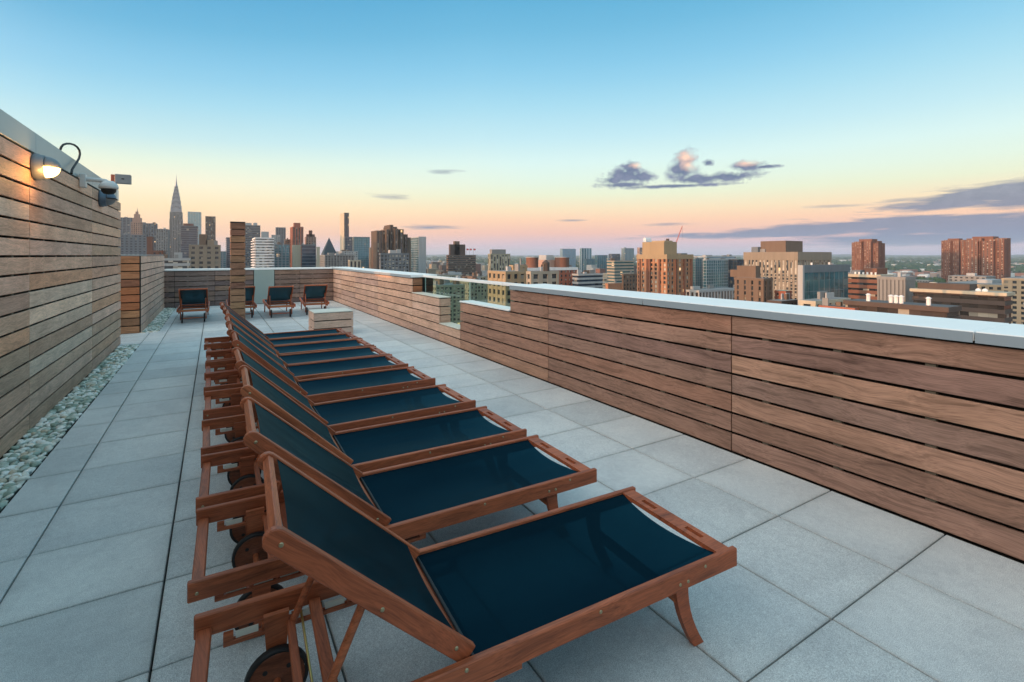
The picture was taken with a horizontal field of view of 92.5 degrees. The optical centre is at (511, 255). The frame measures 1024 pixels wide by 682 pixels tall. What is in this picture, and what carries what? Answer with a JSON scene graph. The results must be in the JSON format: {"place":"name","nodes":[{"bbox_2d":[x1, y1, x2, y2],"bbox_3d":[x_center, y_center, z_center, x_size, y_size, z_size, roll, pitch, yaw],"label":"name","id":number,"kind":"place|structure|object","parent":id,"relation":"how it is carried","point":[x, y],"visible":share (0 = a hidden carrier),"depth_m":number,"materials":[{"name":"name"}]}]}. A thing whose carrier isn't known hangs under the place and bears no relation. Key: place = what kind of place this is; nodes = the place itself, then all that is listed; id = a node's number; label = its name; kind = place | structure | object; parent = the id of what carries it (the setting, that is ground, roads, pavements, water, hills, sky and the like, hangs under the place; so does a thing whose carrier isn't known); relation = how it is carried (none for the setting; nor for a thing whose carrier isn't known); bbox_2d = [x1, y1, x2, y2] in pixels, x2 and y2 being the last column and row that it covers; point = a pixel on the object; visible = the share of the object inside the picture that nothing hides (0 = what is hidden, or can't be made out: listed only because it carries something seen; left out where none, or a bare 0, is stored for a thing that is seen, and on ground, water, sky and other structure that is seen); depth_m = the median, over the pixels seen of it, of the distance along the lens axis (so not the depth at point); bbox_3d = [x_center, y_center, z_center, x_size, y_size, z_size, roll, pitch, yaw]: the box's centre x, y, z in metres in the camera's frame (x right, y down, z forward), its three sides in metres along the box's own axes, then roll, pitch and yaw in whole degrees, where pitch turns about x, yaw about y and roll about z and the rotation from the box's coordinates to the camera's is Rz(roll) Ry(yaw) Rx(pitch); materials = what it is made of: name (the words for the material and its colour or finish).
{"place":"outdoors","nodes":[
{"label":"outdoors","id":0,"kind":"place"},
{"bbox_2d":[119,217,131,255],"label":"office block","id":1,"kind":"structure","parent":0,"point":[126,224],"depth_m":1241.68,"materials":[{"name":"grey concrete"}]},
{"bbox_2d":[120,232,147,255],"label":"office block","id":2,"kind":"structure","parent":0,"point":[133,245],"depth_m":751.50,"materials":[{"name":"grey concrete"}]},
{"bbox_2d":[131,209,142,234],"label":"office block","id":3,"kind":"structure","parent":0,"point":[136,225],"depth_m":897.16,"materials":[{"name":"stone"}]},
{"bbox_2d":[146,237,153,255],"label":"office block","id":4,"kind":"structure","parent":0,"point":[150,244],"depth_m":519.18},
{"bbox_2d":[143,222,157,250],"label":"office block","id":5,"kind":"structure","parent":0,"point":[149,229],"depth_m":1344.65,"materials":[{"name":"grey concrete"}]},
{"bbox_2d":[151,249,165,255],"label":"office block","id":6,"kind":"structure","parent":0,"point":[157,253],"depth_m":418.26,"materials":[{"name":"brown glass"}]},
{"bbox_2d":[156,228,169,257],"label":"office block","id":7,"kind":"structure","parent":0,"point":[163,239],"depth_m":1145.31,"materials":[{"name":"grey glass"}]},
{"bbox_2d":[162,252,190,268],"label":"office block","id":8,"kind":"structure","parent":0,"point":[177,261],"depth_m":327.16,"materials":[{"name":"white concrete"}]},
{"bbox_2d":[181,223,197,257],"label":"office block","id":9,"kind":"structure","parent":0,"point":[189,234],"depth_m":992.30,"materials":[{"name":"grey glass"}]},
{"bbox_2d":[188,212,200,244],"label":"office block","id":10,"kind":"structure","parent":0,"point":[194,218],"depth_m":1643.38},
{"bbox_2d":[189,234,220,268],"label":"office block","id":11,"kind":"structure","parent":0,"point":[205,253],"depth_m":416.55,"materials":[{"name":"beige concrete"}]},
{"bbox_2d":[205,216,215,239],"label":"office block","id":12,"kind":"structure","parent":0,"point":[210,226],"depth_m":1444.15,"materials":[{"name":"grey concrete"}]},
{"bbox_2d":[221,251,225,267],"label":"office block","id":13,"kind":"structure","parent":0,"point":[223,259],"depth_m":901.12,"materials":[{"name":"teal glass"}]},
{"bbox_2d":[226,237,230,267],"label":"office block","id":14,"kind":"structure","parent":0,"point":[228,255],"depth_m":950.02,"materials":[{"name":"grey glass"}]},
{"bbox_2d":[244,223,260,267],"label":"office block","id":15,"kind":"structure","parent":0,"point":[252,231],"depth_m":1114.41,"materials":[{"name":"grey glass"}]},
{"bbox_2d":[251,232,274,267],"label":"office block","id":16,"kind":"structure","parent":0,"point":[263,251],"depth_m":565.64,"materials":[{"name":"white concrete"}]},
{"bbox_2d":[276,227,285,243],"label":"office block","id":17,"kind":"structure","parent":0,"point":[281,231],"depth_m":1507.93,"materials":[{"name":"blue glass"}]},
{"bbox_2d":[274,242,289,267],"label":"office block","id":18,"kind":"structure","parent":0,"point":[281,255],"depth_m":765.89,"materials":[{"name":"teal glass"}]},
{"bbox_2d":[292,245,300,266],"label":"office block","id":19,"kind":"structure","parent":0,"point":[296,255],"depth_m":602.47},
{"bbox_2d":[290,223,303,266],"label":"office block","id":20,"kind":"structure","parent":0,"point":[296,233],"depth_m":886.22,"materials":[{"name":"red brick"}]},
{"bbox_2d":[301,242,315,266],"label":"office block","id":21,"kind":"structure","parent":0,"point":[308,255],"depth_m":604.47,"materials":[{"name":"blue glass"}]},
{"bbox_2d":[305,230,315,243],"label":"office block","id":22,"kind":"structure","parent":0,"point":[310,237],"depth_m":935.89,"materials":[{"name":"grey concrete"}]},
{"bbox_2d":[316,247,319,266],"bbox_3d":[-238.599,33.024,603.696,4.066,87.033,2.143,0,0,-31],"label":"office block","id":23,"kind":"structure","parent":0,"point":[317,256],"depth_m":603.07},
{"bbox_2d":[320,253,353,266],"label":"office block","id":24,"kind":"structure","parent":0,"point":[335,260],"depth_m":710.33,"materials":[{"name":"grey concrete"}]},
{"bbox_2d":[340,213,348,250],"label":"office block","id":25,"kind":"structure","parent":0,"point":[344,224],"depth_m":1356.38,"materials":[{"name":"beige glass"}]},
{"bbox_2d":[336,250,357,259],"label":"office block","id":26,"kind":"structure","parent":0,"point":[349,252],"depth_m":911.68,"materials":[{"name":"grey glass"}]},
{"bbox_2d":[344,237,351,250],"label":"office block","id":27,"kind":"structure","parent":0,"point":[347,243],"depth_m":1155.18,"materials":[{"name":"grey glass"}]},
{"bbox_2d":[348,258,360,267],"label":"office block","id":28,"kind":"structure","parent":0,"point":[355,263],"depth_m":563.80,"materials":[{"name":"beige concrete"}]},
{"bbox_2d":[352,237,369,268],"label":"office block","id":29,"kind":"structure","parent":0,"point":[361,245],"depth_m":1060.45,"materials":[{"name":"teal glass"}]},
{"bbox_2d":[379,249,408,271],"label":"office block","id":30,"kind":"structure","parent":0,"point":[395,260],"depth_m":436.84,"materials":[{"name":"grey concrete"}]},
{"bbox_2d":[410,237,425,272],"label":"office block","id":31,"kind":"structure","parent":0,"point":[418,254],"depth_m":824.91,"materials":[{"name":"teal glass"}]},
{"bbox_2d":[433,279,464,323],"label":"office block","id":32,"kind":"structure","parent":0,"point":[455,291],"depth_m":337.44,"materials":[{"name":"beige concrete"}]},
{"bbox_2d":[433,270,468,280],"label":"office block","id":33,"kind":"structure","parent":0,"point":[444,273],"depth_m":576.98,"materials":[{"name":"grey concrete"}]},
{"bbox_2d":[446,241,475,275],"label":"office block","id":34,"kind":"structure","parent":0,"point":[458,259],"depth_m":913.54,"materials":[{"name":"concrete"}]},
{"bbox_2d":[450,273,487,302],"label":"office block","id":35,"kind":"structure","parent":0,"point":[479,291],"depth_m":425.81,"materials":[{"name":"glass"}]},
{"bbox_2d":[472,271,487,280],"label":"office block","id":36,"kind":"structure","parent":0,"point":[483,277],"depth_m":527.78,"materials":[{"name":"grey concrete"}]},
{"bbox_2d":[488,249,509,269],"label":"office block","id":37,"kind":"structure","parent":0,"point":[498,259],"depth_m":646.64,"materials":[{"name":"beige concrete"}]},
{"bbox_2d":[488,264,525,306],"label":"office block","id":38,"kind":"structure","parent":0,"point":[499,294],"depth_m":270.72,"materials":[{"name":"beige concrete"}]},
{"bbox_2d":[0,301,1023,681],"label":"deck","id":39,"kind":"structure","parent":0,"point":[98,529],"depth_m":2.45,"materials":[{"name":"tile"}]},
{"bbox_2d":[0,109,120,459],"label":"timber clad wall","id":40,"kind":"structure","parent":39,"relation":"on","point":[60,286],"depth_m":4.79,"materials":[{"name":"brown wood"}]},
{"bbox_2d":[30,153,61,179],"bbox_3d":[-4.211,-0.795,4.451,0.185,0.240,0.240,0,0,-31],"label":"bulkhead lamp","id":41,"kind":"object","parent":40,"relation":"attached to","point":[43,167],"visible":1,"depth_m":4.38,"materials":[{"name":"white"}]},
{"bbox_2d":[59,143,80,173],"bbox_3d":[-5.022,-1.093,5.606,0.113,0.409,0.634,0,0,-31],"label":"cable conduit","id":42,"kind":"object","parent":40,"relation":"attached to","point":[77,160],"visible":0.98,"depth_m":5.59,"materials":[{"name":"black rubber"}]},
{"bbox_2d":[79,174,118,194],"bbox_3d":[-5.046,-0.864,6.003,0.368,0.232,0.196,0,0,-31],"label":"security camera","id":43,"kind":"object","parent":40,"relation":"attached to","point":[106,186],"visible":1,"depth_m":5.97,"materials":[{"name":"white plastic"}]},
{"bbox_2d":[98,190,117,206],"bbox_3d":[-5.745,-0.805,6.983,0.190,0.240,0.240,0,0,-31],"label":"bulkhead lamp","id":44,"kind":"object","parent":40,"relation":"attached to","point":[105,200],"visible":0.88,"depth_m":6.90,"materials":[{"name":"grey metal"}]},
{"bbox_2d":[111,174,131,184],"bbox_3d":[-6.437,-1.220,8.080,0.260,0.220,0.115,0,0,-31],"label":"horn box","id":45,"kind":"object","parent":40,"relation":"on","point":[121,179],"visible":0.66,"depth_m":8.05,"materials":[{"name":"grey plastic"}]},
{"bbox_2d":[0,307,175,512],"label":"pebble strip","id":46,"kind":"object","parent":39,"relation":"on","point":[43,438],"visible":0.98,"depth_m":4.46,"materials":[{"name":"gravel"}]},
{"bbox_2d":[119,256,163,333],"bbox_3d":[-9.573,0.762,11.493,1.959,1.556,5.327,0,0,-31],"label":"clad stair bulkhead","id":47,"kind":"object","parent":39,"relation":"on","point":[142,294],"visible":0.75,"depth_m":9.72,"materials":[{"name":"brown wood"}]},
{"bbox_2d":[176,288,209,322],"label":"sun lounger","id":48,"kind":"object","parent":39,"relation":"on","point":[190,300],"visible":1,"depth_m":11.43,"materials":[{"name":"blue fabric"}]},
{"bbox_2d":[230,221,244,317],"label":"timber pillar","id":49,"kind":"structure","parent":39,"relation":"on","point":[237,267],"depth_m":11.39,"materials":[{"name":"brown wood"}]},
{"bbox_2d":[226,286,256,317],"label":"sun lounger","id":50,"kind":"object","parent":39,"relation":"on","point":[249,294],"visible":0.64,"depth_m":12.18,"materials":[{"name":"wood"}]},
{"bbox_2d":[162,267,334,307],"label":"parapet","id":51,"kind":"structure","parent":39,"relation":"on","point":[215,282],"depth_m":15.45,"materials":[{"name":"brown wood"}]},
{"bbox_2d":[204,302,349,349],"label":"sun lounger","id":52,"kind":"object","parent":39,"relation":"on","point":[277,336],"visible":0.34,"depth_m":7.34,"materials":[{"name":"fabric"}]},
{"bbox_2d":[263,286,295,317],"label":"sun lounger","id":53,"kind":"object","parent":39,"relation":"on","point":[279,296],"visible":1,"depth_m":12.32,"materials":[{"name":"fabric"}]},
{"bbox_2d":[206,306,360,357],"bbox_3d":[-3.181,1.116,6.917,1.925,0.847,0.625,0,0,-32],"label":"sun lounger","id":54,"kind":"object","parent":39,"relation":"on","point":[309,339],"visible":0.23,"depth_m":7.02,"materials":[{"name":"wood"}]},
{"bbox_2d":[206,309,373,368],"bbox_3d":[-2.830,1.109,6.349,1.925,0.862,0.625,0,0,-32],"label":"sun lounger","id":55,"kind":"object","parent":39,"relation":"on","point":[307,347],"visible":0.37,"depth_m":6.39,"materials":[{"name":"fabric"}]},
{"bbox_2d":[204,315,389,384],"bbox_3d":[-2.475,1.113,5.762,1.925,0.855,0.625,0,0,-31],"label":"sun lounger","id":56,"kind":"object","parent":39,"relation":"on","point":[318,356],"visible":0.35,"depth_m":5.82,"materials":[{"name":"fabric"}]},
{"bbox_2d":[204,322,407,406],"bbox_3d":[-2.133,1.116,5.214,1.925,0.847,0.625,0,0,-31],"label":"sun lounger","id":57,"kind":"object","parent":39,"relation":"on","point":[302,371],"visible":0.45,"depth_m":5.19,"materials":[{"name":"fabric"}]},
{"bbox_2d":[299,284,328,314],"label":"sun lounger","id":58,"kind":"object","parent":39,"relation":"on","point":[313,293],"visible":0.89,"depth_m":12.94,"materials":[{"name":"wood"}]},
{"bbox_2d":[203,331,435,442],"bbox_3d":[-1.729,1.109,4.559,1.925,0.862,0.625,0,0,-31],"label":"sun lounger","id":59,"kind":"object","parent":39,"relation":"on","point":[330,388],"visible":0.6,"depth_m":4.47,"materials":[{"name":"fabric"}]},
{"bbox_2d":[309,308,352,333],"bbox_3d":[-3.579,1.310,9.684,0.731,0.460,0.631,0,0,-31],"label":"timber cube","id":60,"kind":"object","parent":39,"relation":"on","point":[330,318],"visible":0.91,"depth_m":9.45,"materials":[{"name":"beige wood"}]},
{"bbox_2d":[201,347,475,485],"bbox_3d":[-1.279,1.113,3.816,1.925,0.855,0.625,0,0,-32],"label":"sun lounger","id":61,"kind":"object","parent":39,"relation":"on","point":[356,412],"visible":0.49,"depth_m":3.78,"materials":[{"name":"fabric"}]},
{"bbox_2d":[196,365,526,543],"bbox_3d":[-0.883,1.109,3.167,1.925,0.862,0.625,0,0,-30],"label":"sun lounger","id":62,"kind":"object","parent":39,"relation":"on","point":[372,447],"visible":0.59,"depth_m":3.07,"materials":[{"name":"blue fabric"}]},
{"bbox_2d":[187,397,596,629],"bbox_3d":[-0.509,1.116,2.541,1.925,0.847,0.625,0,0,-30],"label":"sun lounger","id":63,"kind":"object","parent":39,"relation":"on","point":[413,501],"visible":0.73,"depth_m":2.41,"materials":[{"name":"blue fabric"}]},
{"bbox_2d":[190,451,736,681],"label":"sun lounger","id":64,"kind":"object","parent":39,"relation":"on","point":[493,604],"visible":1,"depth_m":1.72,"materials":[{"name":"blue fabric"}]},
{"bbox_2d":[332,267,1023,563],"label":"side parapet","id":65,"kind":"structure","parent":39,"relation":"on","point":[917,419],"depth_m":3.42,"materials":[{"name":"wood"}]},
{"bbox_2d":[423,275,520,299],"bbox_3d":[-0.800,0.944,8.545,0.100,1.073,3.956,0,0,-31],"label":"glass screen","id":66,"kind":"object","parent":65,"relation":"attached to","point":[473,280],"visible":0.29,"depth_m":8.43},
{"bbox_2d":[0,0,1023,254],"label":"sky","id":67,"kind":"structure","parent":0,"point":[519,127],"materials":[{"name":"blue"}]},
{"bbox_2d":[509,259,527,270],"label":"office block","id":68,"kind":"structure","parent":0,"point":[523,267],"depth_m":303.40,"materials":[{"name":"beige concrete"}]},
{"bbox_2d":[526,260,558,284],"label":"office block","id":69,"kind":"structure","parent":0,"point":[544,275],"depth_m":260.12,"materials":[{"name":"beige concrete"}]},
{"bbox_2d":[572,270,602,287],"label":"office block","id":70,"kind":"structure","parent":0,"point":[589,278],"depth_m":437.60,"materials":[{"name":"white concrete"}]},
{"bbox_2d":[595,255,607,272],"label":"office block","id":71,"kind":"structure","parent":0,"point":[600,261],"depth_m":1508.57,"materials":[{"name":"teal glass"}]},
{"bbox_2d":[605,280,621,289],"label":"office block","id":72,"kind":"structure","parent":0,"point":[616,286],"depth_m":403.64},
{"bbox_2d":[607,258,633,282],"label":"office block","id":73,"kind":"structure","parent":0,"point":[616,270],"depth_m":626.69,"materials":[{"name":"beige glass"}]},
{"bbox_2d":[622,271,636,290],"bbox_3d":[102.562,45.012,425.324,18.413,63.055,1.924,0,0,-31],"label":"office block","id":74,"kind":"structure","parent":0,"point":[629,282],"depth_m":423.67,"materials":[{"name":"grey concrete"}]},
{"bbox_2d":[636,239,693,295],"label":"brick tower","id":75,"kind":"structure","parent":0,"point":[664,267],"depth_m":339.09,"materials":[{"name":"brown brick"}]},
{"bbox_2d":[693,257,703,288],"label":"office block","id":76,"kind":"structure","parent":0,"point":[697,271],"depth_m":763.90,"materials":[{"name":"teal glass"}]},
{"bbox_2d":[685,285,733,299],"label":"office block","id":77,"kind":"structure","parent":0,"point":[710,291],"depth_m":339.01,"materials":[{"name":"concrete"}]},
{"bbox_2d":[703,258,727,287],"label":"office block","id":78,"kind":"structure","parent":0,"point":[715,272],"depth_m":710.05,"materials":[{"name":"teal glass"}]},
{"bbox_2d":[694,254,736,258],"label":"office block","id":79,"kind":"structure","parent":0,"point":[728,256],"depth_m":969.95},
{"bbox_2d":[426,254,1023,257],"bbox_3d":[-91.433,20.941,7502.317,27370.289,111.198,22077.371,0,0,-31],"label":"distant hills","id":80,"kind":"structure","parent":0,"point":[836,255],"depth_m":14524.41,"materials":[{"name":"grey"}]},
{"bbox_2d":[728,259,743,287],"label":"office block","id":81,"kind":"structure","parent":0,"point":[733,264],"depth_m":727.39,"materials":[{"name":"grey glass"}]},
{"bbox_2d":[730,265,772,302],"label":"office block","id":82,"kind":"structure","parent":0,"point":[750,284],"depth_m":287.57,"materials":[{"name":"brown brick"}]},
{"bbox_2d":[767,293,797,304],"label":"office block","id":83,"kind":"structure","parent":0,"point":[786,300],"depth_m":266.10,"materials":[{"name":"grey concrete"}]},
{"bbox_2d":[774,290,791,298],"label":"office block","id":84,"kind":"structure","parent":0,"point":[778,293],"depth_m":287.98,"materials":[{"name":"brown brick"}]},
{"bbox_2d":[743,241,831,299],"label":"office block","id":85,"kind":"structure","parent":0,"point":[778,262],"depth_m":541.49,"materials":[{"name":"beige concrete"}]},
{"bbox_2d":[798,262,849,304],"bbox_3d":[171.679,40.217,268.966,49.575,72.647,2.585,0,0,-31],"label":"framed glass building","id":86,"kind":"structure","parent":0,"point":[813,280],"depth_m":266.10,"materials":[{"name":"glass"}]},
{"bbox_2d":[798,291,850,306],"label":"office block","id":87,"kind":"structure","parent":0,"point":[817,301],"depth_m":223.17,"materials":[{"name":"beige concrete"}]},
{"bbox_2d":[852,239,884,269],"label":"faceted brick tower","id":88,"kind":"structure","parent":0,"point":[868,253],"depth_m":865.93,"materials":[{"name":"red brick"}]},
{"bbox_2d":[848,268,893,299],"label":"office block","id":89,"kind":"structure","parent":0,"point":[861,283],"depth_m":298.51,"materials":[{"name":"brown brick"}]},
{"bbox_2d":[843,293,961,318],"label":"office block","id":90,"kind":"structure","parent":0,"point":[901,306],"depth_m":160.47,"materials":[{"name":"brown metal"}]},
{"bbox_2d":[910,282,1015,323],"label":"office block","id":91,"kind":"structure","parent":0,"point":[975,302],"depth_m":209.68,"materials":[{"name":"brown concrete"}]},
{"bbox_2d":[948,273,995,281],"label":"office block","id":92,"kind":"structure","parent":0,"point":[966,277],"depth_m":619.68,"materials":[{"name":"grey concrete"}]},
{"bbox_2d":[947,279,1001,290],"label":"office block","id":93,"kind":"structure","parent":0,"point":[992,284],"depth_m":351.64,"materials":[{"name":"grey concrete"}]},
{"bbox_2d":[1001,276,1023,324],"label":"office block","id":94,"kind":"structure","parent":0,"point":[1013,284],"depth_m":307.78,"materials":[{"name":"beige concrete"}]},
{"bbox_3d":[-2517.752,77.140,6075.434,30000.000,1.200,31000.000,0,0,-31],"label":"city ground","id":95,"kind":"structure","parent":0,"visible":0},
{"bbox_2d":[169,177,182,257],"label":"spire tower","id":96,"kind":"structure","parent":95,"relation":"on","point":[176,220],"depth_m":1463.46,"materials":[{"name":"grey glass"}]},
{"bbox_2d":[321,238,336,254],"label":"pyramid roof tower","id":97,"kind":"structure","parent":95,"relation":"on","point":[328,248],"depth_m":808.97,"materials":[{"name":"grey glass"}]},
{"bbox_2d":[371,225,410,271],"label":"stepped brown towers","id":98,"kind":"structure","parent":95,"relation":"on","point":[387,238],"depth_m":687.12,"materials":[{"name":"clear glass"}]},
{"bbox_2d":[526,255,577,285],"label":"red brick hospital","id":99,"kind":"structure","parent":95,"relation":"on","point":[562,267],"depth_m":440.84,"materials":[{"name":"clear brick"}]},
{"bbox_2d":[560,249,575,266],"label":"office block","id":100,"kind":"structure","parent":95,"relation":"on","point":[571,253],"depth_m":2425.84,"materials":[{"name":"glass"}]},
{"bbox_2d":[580,248,591,271],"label":"office block","id":101,"kind":"structure","parent":95,"relation":"on","point":[585,253],"depth_m":2307.02,"materials":[{"name":"teal glass"}]},
{"bbox_2d":[584,259,594,269],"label":"office block","id":102,"kind":"structure","parent":95,"relation":"on","point":[589,261],"depth_m":1709.57,"materials":[{"name":"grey glass"}]},
{"bbox_2d":[621,247,633,260],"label":"office block","id":103,"kind":"structure","parent":95,"relation":"on","point":[627,253],"depth_m":2212.55,"materials":[{"name":"grey glass"}]},
{"bbox_2d":[426,261,933,288],"bbox_3d":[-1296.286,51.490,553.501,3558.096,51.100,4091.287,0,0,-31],"label":"city blocks","id":104,"kind":"structure","parent":95,"relation":"on","point":[437,267],"depth_m":1288.29,"materials":[{"name":"concrete"}]},
{"bbox_2d":[426,255,1023,287],"bbox_3d":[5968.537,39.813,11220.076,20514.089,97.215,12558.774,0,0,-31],"label":"treeline","id":105,"kind":"object","parent":95,"relation":"on","point":[909,262],"visible":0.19,"depth_m":4000.20,"materials":[{"name":"green plant"}]},
{"bbox_2d":[426,258,1023,276],"bbox_3d":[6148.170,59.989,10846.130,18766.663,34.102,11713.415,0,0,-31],"label":"shore buildings","id":106,"kind":"structure","parent":95,"relation":"on","point":[909,272],"depth_m":1949.98,"materials":[{"name":"brick"}]},
{"bbox_2d":[818,298,858,309],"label":"office block","id":107,"kind":"structure","parent":95,"relation":"on","point":[826,304],"depth_m":177.04,"materials":[{"name":"beige concrete"}]},
{"bbox_2d":[877,272,915,301],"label":"office block","id":108,"kind":"structure","parent":95,"relation":"on","point":[899,284],"depth_m":238.92,"materials":[{"name":"beige concrete"}]},
{"bbox_2d":[941,238,963,282],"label":"faceted brick tower","id":109,"kind":"structure","parent":95,"relation":"on","point":[950,256],"depth_m":892.54,"materials":[{"name":"red brick"}]},
{"bbox_2d":[961,236,1010,278],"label":"faceted brick tower","id":110,"kind":"structure","parent":95,"relation":"on","point":[986,256],"depth_m":782.70,"materials":[{"name":"red brick"}]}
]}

